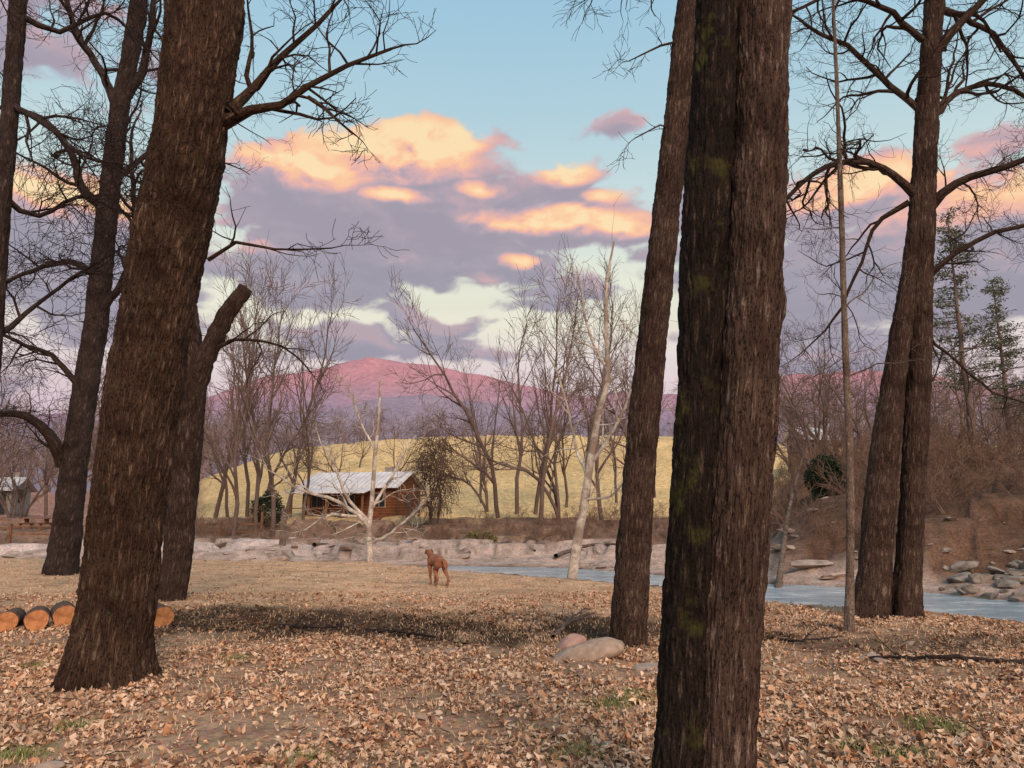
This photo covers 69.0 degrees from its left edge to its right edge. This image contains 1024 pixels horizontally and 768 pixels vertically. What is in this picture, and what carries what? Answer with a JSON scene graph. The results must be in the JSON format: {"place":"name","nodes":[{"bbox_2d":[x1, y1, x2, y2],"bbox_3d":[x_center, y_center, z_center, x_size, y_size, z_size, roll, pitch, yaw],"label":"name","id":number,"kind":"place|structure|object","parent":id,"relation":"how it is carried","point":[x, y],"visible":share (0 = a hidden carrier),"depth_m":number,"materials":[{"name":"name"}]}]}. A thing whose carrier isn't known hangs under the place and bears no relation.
{"place":"outdoors","nodes":[
{"label":"outdoors","id":0,"kind":"place"},
{"bbox_2d":[0,357,1019,433],"bbox_3d":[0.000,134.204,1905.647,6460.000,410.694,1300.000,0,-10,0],"label":"mountain","id":1,"kind":"structure","parent":0,"point":[367,373],"depth_m":1773.62,"materials":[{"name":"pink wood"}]},
{"bbox_2d":[0,394,1022,492],"bbox_3d":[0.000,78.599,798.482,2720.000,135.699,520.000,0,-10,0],"label":"hill","id":2,"kind":"structure","parent":0,"point":[400,404],"depth_m":755.19,"materials":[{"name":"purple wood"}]},
{"bbox_2d":[0,0,1023,414],"bbox_3d":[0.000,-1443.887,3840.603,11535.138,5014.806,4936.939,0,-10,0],"label":"sky","id":3,"kind":"structure","parent":0,"point":[496,142],"depth_m":5516.73,"materials":[{"name":"blue"}]},
{"bbox_2d":[0,435,1023,767],"bbox_3d":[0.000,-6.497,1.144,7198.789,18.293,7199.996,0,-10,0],"label":"ground","id":4,"kind":"structure","parent":0,"point":[986,529],"depth_m":17.96,"materials":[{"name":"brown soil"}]},
{"bbox_2d":[0,607,25,631],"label":"log","id":5,"kind":"object","parent":4,"relation":"on","point":[10,619],"visible":0.91,"depth_m":10.32,"materials":[{"name":"orange wood"}]},
{"bbox_2d":[0,472,38,516],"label":"garden shed","id":6,"kind":"structure","parent":4,"relation":"on","point":[26,502],"depth_m":58.64,"materials":[{"name":"wood"}]},
{"bbox_2d":[0,491,6,513],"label":"door","id":7,"kind":"structure","parent":6,"relation":"in","point":[2,511],"depth_m":57.31,"materials":[{"name":"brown wood"}]},
{"bbox_2d":[18,490,23,502],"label":"side window","id":8,"kind":"structure","parent":6,"relation":"in","point":[21,494],"depth_m":58.96,"materials":[{"name":"grey glass"}]},
{"bbox_2d":[17,518,51,529],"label":"picnic table","id":9,"kind":"object","parent":4,"relation":"on","point":[26,521],"visible":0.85,"depth_m":48.97,"materials":[{"name":"brown wood"}]},
{"bbox_2d":[23,606,50,630],"bbox_3d":[-6.703,3.313,10.507,0.316,0.310,0.500,6,-12,-29],"label":"log","id":10,"kind":"object","parent":4,"relation":"on","point":[36,618],"visible":0.96,"depth_m":10.31,"materials":[{"name":"orange wood"}]},
{"bbox_2d":[50,601,74,626],"bbox_3d":[-6.526,3.357,10.842,0.338,0.329,0.600,7,-12,-33],"label":"log","id":11,"kind":"object","parent":4,"relation":"on","point":[62,612],"visible":0.73,"depth_m":10.61,"materials":[{"name":"orange wood"}]},
{"bbox_2d":[0,0,165,388],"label":"ash tree","id":12,"kind":"object","parent":4,"relation":"on","point":[11,108],"visible":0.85,"depth_m":13.37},
{"bbox_2d":[0,512,263,542],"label":"wooden fence","id":13,"kind":"object","parent":4,"relation":"on","point":[10,528],"visible":0.27,"depth_m":43.39,"materials":[{"name":"brown wood"}]},
{"bbox_2d":[0,0,292,575],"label":"walnut tree","id":14,"kind":"object","parent":4,"relation":"on","point":[71,455],"visible":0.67,"depth_m":20.98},
{"bbox_2d":[154,602,174,626],"bbox_3d":[-5.224,3.382,10.952,0.317,0.310,0.900,7,-12,-35],"label":"log","id":15,"kind":"object","parent":4,"relation":"on","point":[165,614],"visible":0.57,"depth_m":10.61,"materials":[{"name":"orange wood"}]},
{"bbox_2d":[70,0,335,601],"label":"hickory tree","id":16,"kind":"object","parent":4,"relation":"on","point":[179,532],"visible":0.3,"depth_m":14.26,"materials":[{"name":"brown plant"}]},
{"bbox_2d":[0,0,436,692],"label":"oak tree","id":17,"kind":"object","parent":4,"relation":"on","point":[200,110],"visible":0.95,"depth_m":7.78,"materials":[{"name":"brown plant"}]},
{"bbox_2d":[218,534,274,547],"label":"driftwood","id":18,"kind":"object","parent":4,"relation":"on","point":[247,535],"visible":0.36,"depth_m":41.93,"materials":[{"name":"wood"}]},
{"bbox_2d":[248,490,285,526],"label":"cedar bush","id":19,"kind":"object","parent":4,"relation":"on","point":[263,499],"visible":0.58,"depth_m":45.99,"materials":[{"name":"green plant"}]},
{"bbox_2d":[279,509,286,545],"bbox_3d":[-10.863,6.896,35.339,0.340,1.910,0.340,0,-10,0],"label":"fence post","id":20,"kind":"object","parent":4,"relation":"on","point":[282,537],"visible":0.9,"depth_m":35.24,"materials":[{"name":"brown wood"}]},
{"bbox_2d":[274,605,369,630],"bbox_3d":[-2.859,3.395,11.064,1.316,0.548,0.676,-5,-11,25],"label":"fallen branch","id":21,"kind":"object","parent":4,"relation":"on","point":[296,625],"visible":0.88,"depth_m":10.80,"materials":[{"name":"brown wood"}]},
{"bbox_2d":[312,543,339,546],"bbox_3d":[-8.120,7.766,36.455,2.584,0.524,3.044,0,-10,0],"label":"driftwood","id":22,"kind":"object","parent":4,"relation":"on","point":[315,544],"visible":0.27,"depth_m":35.41,"materials":[{"name":"grey wood"}]},
{"bbox_2d":[243,370,437,560],"bbox_3d":[-7.453,3.540,32.583,8.034,8.757,3.998,2,-10,-13],"label":"sycamore tree","id":23,"kind":"object","parent":4,"relation":"on","point":[363,518],"visible":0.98,"depth_m":32.16,"materials":[{"name":"beige plant"}]},
{"bbox_2d":[284,467,425,519],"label":"log cabin","id":24,"kind":"object","parent":4,"relation":"on","point":[386,507],"visible":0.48,"depth_m":55.54,"materials":[{"name":"wood"}]},
{"bbox_2d":[311,493,323,507],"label":"window frame","id":25,"kind":"structure","parent":24,"relation":"in","point":[318,493],"depth_m":55.73,"materials":[{"name":"brown wood"}]},
{"bbox_2d":[312,495,322,506],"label":"window","id":26,"kind":"structure","parent":24,"relation":"in","point":[315,500],"depth_m":55.75,"materials":[{"name":"black glass"}]},
{"bbox_2d":[341,493,353,517],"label":"door","id":27,"kind":"structure","parent":24,"relation":"in","point":[351,496],"depth_m":55.19,"materials":[{"name":"brown wood"}]},
{"bbox_2d":[374,494,384,506],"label":"window","id":28,"kind":"structure","parent":24,"relation":"in","point":[381,504],"depth_m":54.73,"materials":[{"name":"grey glass"}]},
{"bbox_2d":[374,493,385,507],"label":"window frame","id":29,"kind":"structure","parent":24,"relation":"in","point":[375,493],"depth_m":54.69,"materials":[{"name":"brown wood"}]},
{"bbox_2d":[406,494,410,506],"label":"side window","id":30,"kind":"structure","parent":24,"relation":"in","point":[408,498],"depth_m":57.19,"materials":[{"name":"grey glass"}]},
{"bbox_2d":[366,617,469,644],"bbox_3d":[-1.269,3.395,9.956,2.171,0.547,0.431,-7,-12,34],"label":"fallen branch","id":31,"kind":"object","parent":4,"relation":"on","point":[398,631],"visible":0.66,"depth_m":10.07,"materials":[{"name":"brown wood"}]},
{"bbox_2d":[397,402,468,526],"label":"willow tree","id":32,"kind":"object","parent":4,"relation":"on","point":[426,469],"visible":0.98,"depth_m":47.57,"materials":[{"name":"green plant"}]},
{"bbox_2d":[425,549,448,585],"bbox_3d":[-1.787,4.318,17.564,0.337,0.809,1.361,5,-11,-28],"label":"dog","id":33,"kind":"object","parent":4,"relation":"on","point":[437,562],"visible":1,"depth_m":17.35},
{"bbox_2d":[33,634,913,767],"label":"field stones","id":34,"kind":"object","parent":4,"relation":"on","point":[60,764],"visible":0.53,"depth_m":7.90,"materials":[{"name":"grey stone"}]},
{"bbox_2d":[463,529,498,541],"bbox_3d":[-1.714,8.251,39.155,2.076,1.358,2.048,0,-10,0],"label":"boxwood bush","id":35,"kind":"object","parent":4,"relation":"on","point":[490,536],"visible":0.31,"depth_m":38.87,"materials":[{"name":"green plant"}]},
{"bbox_2d":[0,652,983,767],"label":"grass tufts","id":36,"kind":"object","parent":4,"relation":"on","point":[606,703],"visible":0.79,"depth_m":5.26,"materials":[{"name":"plant"}]},
{"bbox_2d":[462,537,535,553],"bbox_3d":[-1.474,7.844,35.614,4.355,0.861,3.689,6,-11,-29],"label":"driftwood","id":37,"kind":"object","parent":4,"relation":"on","point":[493,542],"visible":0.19,"depth_m":35.02,"materials":[{"name":"wood"}]},
{"bbox_2d":[0,560,1018,630],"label":"scattered leaves","id":38,"kind":"object","parent":4,"relation":"on","point":[495,629],"visible":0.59,"depth_m":13.62,"materials":[{"name":"brown plant"}]},
{"bbox_2d":[0,596,1021,767],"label":"fallen twigs","id":39,"kind":"object","parent":4,"relation":"on","point":[462,682],"depth_m":7.56,"materials":[{"name":"brown wood"}]},
{"bbox_2d":[0,223,1023,537],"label":"bank woods","id":40,"kind":"object","parent":4,"relation":"on","point":[248,355],"visible":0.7,"depth_m":53.62,"materials":[{"name":"brown plant"}]},
{"bbox_2d":[0,363,1023,492],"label":"ridge woods","id":41,"kind":"object","parent":4,"relation":"on","point":[337,430],"visible":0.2,"depth_m":171.69,"materials":[{"name":"brown plant"}]},
{"bbox_2d":[0,590,1023,767],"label":"leaf litter","id":42,"kind":"object","parent":4,"relation":"on","point":[476,672],"visible":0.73,"depth_m":6.63,"materials":[{"name":"brown plant"}]},
{"bbox_2d":[1,496,1023,578],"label":"river rocks","id":43,"kind":"object","parent":4,"relation":"on","point":[805,564],"visible":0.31,"depth_m":28.97,"materials":[{"name":"stone"}]},
{"bbox_2d":[556,633,586,652],"bbox_3d":[0.719,3.179,9.029,0.305,0.282,0.402,-7,-12,35],"label":"boulder","id":44,"kind":"object","parent":4,"relation":"on","point":[572,639],"visible":0.49,"depth_m":8.96,"materials":[{"name":"pink stone"}]},
{"bbox_2d":[555,605,599,631],"bbox_3d":[1.034,3.512,11.224,0.592,0.382,1.929,-2,-10,9],"label":"fallen branch","id":45,"kind":"object","parent":4,"relation":"on","point":[572,616],"visible":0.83,"depth_m":11.34,"materials":[{"name":"brown wood"}]},
{"bbox_2d":[553,543,615,557],"bbox_3d":[2.906,7.401,33.390,3.584,0.600,3.159,4,-11,-20],"label":"driftwood","id":46,"kind":"object","parent":4,"relation":"on","point":[561,553],"visible":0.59,"depth_m":33.15,"materials":[{"name":"brown wood"}]},
{"bbox_2d":[552,637,623,660],"bbox_3d":[0.858,3.085,8.532,0.871,0.360,0.509,0,-10,0],"label":"boulder","id":47,"kind":"object","parent":4,"relation":"on","point":[597,649],"visible":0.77,"depth_m":8.37,"materials":[{"name":"beige stone"}]},
{"bbox_2d":[163,399,1023,548],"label":"riverbank brush","id":48,"kind":"object","parent":4,"relation":"on","point":[943,454],"visible":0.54,"depth_m":33.16,"materials":[{"name":"brown plant"}]},
{"bbox_2d":[529,193,675,579],"bbox_3d":[2.441,0.136,20.200,3.010,10.823,4.960,6,-11,-29],"label":"sycamore tree","id":49,"kind":"object","parent":4,"relation":"on","point":[574,560],"visible":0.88,"depth_m":20.17,"materials":[{"name":"beige plant"}]},
{"bbox_2d":[553,0,695,647],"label":"poplar tree","id":50,"kind":"object","parent":4,"relation":"on","point":[630,600],"visible":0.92,"depth_m":9.97,"materials":[{"name":"brown plant"}]},
{"bbox_2d":[651,0,792,767],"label":"maple tree","id":51,"kind":"object","parent":4,"relation":"on","point":[731,311],"visible":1,"depth_m":3.97,"materials":[{"name":"brown plant"}]},
{"bbox_2d":[774,458,802,587],"bbox_3d":[11.491,5.014,30.697,0.653,5.833,22.184,-4,-11,24],"label":"trunk","id":52,"kind":"object","parent":4,"relation":"on","point":[780,572],"visible":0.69,"depth_m":25.27,"materials":[{"name":"brown plant"}]},
{"bbox_2d":[782,424,828,468],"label":"hillside cabin","id":53,"kind":"object","parent":4,"relation":"on","point":[787,438],"visible":0.16,"depth_m":80.97,"materials":[{"name":"stone"}]},
{"bbox_2d":[772,607,852,643],"bbox_3d":[4.148,3.288,9.788,1.301,0.771,0.674,3,-10,-16],"label":"fallen branch","id":54,"kind":"object","parent":4,"relation":"on","point":[795,640],"visible":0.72,"depth_m":9.54,"materials":[{"name":"brown wood"}]},
{"bbox_2d":[802,453,845,500],"bbox_3d":[13.485,4.103,31.817,1.834,2.398,1.955,0,-10,0],"label":"cedar bush","id":55,"kind":"object","parent":4,"relation":"on","point":[810,475],"visible":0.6,"depth_m":31.51,"materials":[{"name":"green plant"}]},
{"bbox_2d":[787,0,949,631],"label":"birch tree","id":56,"kind":"object","parent":4,"relation":"on","point":[849,613],"visible":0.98,"depth_m":11.08,"materials":[{"name":"brown plant"}]},
{"bbox_2d":[778,0,1023,618],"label":"beech tree","id":57,"kind":"object","parent":4,"relation":"on","point":[883,587],"visible":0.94,"depth_m":12.68,"materials":[{"name":"brown plant"}]},
{"bbox_2d":[867,630,1023,664],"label":"fallen branch","id":58,"kind":"object","parent":4,"relation":"on","point":[941,658],"visible":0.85,"depth_m":8.15,"materials":[{"name":"brown wood"}]},
{"bbox_2d":[932,207,1015,449],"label":"pine tree","id":59,"kind":"object","parent":4,"relation":"on","point":[960,341],"visible":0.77,"depth_m":43.35,"materials":[{"name":"plant"}]},
{"bbox_2d":[939,547,1023,601],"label":"riprap rocks","id":60,"kind":"object","parent":4,"relation":"on","point":[1010,578],"visible":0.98,"depth_m":19.93,"materials":[{"name":"grey stone"}]},
{"bbox_2d":[969,276,1023,452],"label":"pine tree","id":61,"kind":"object","parent":4,"relation":"on","point":[998,292],"visible":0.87,"depth_m":51.09,"materials":[{"name":"green plant"}]},
{"bbox_2d":[421,566,1023,621],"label":"river","id":62,"kind":"structure","parent":0,"point":[829,596],"depth_m":19.08,"materials":[{"name":"liquid"}]}
]}

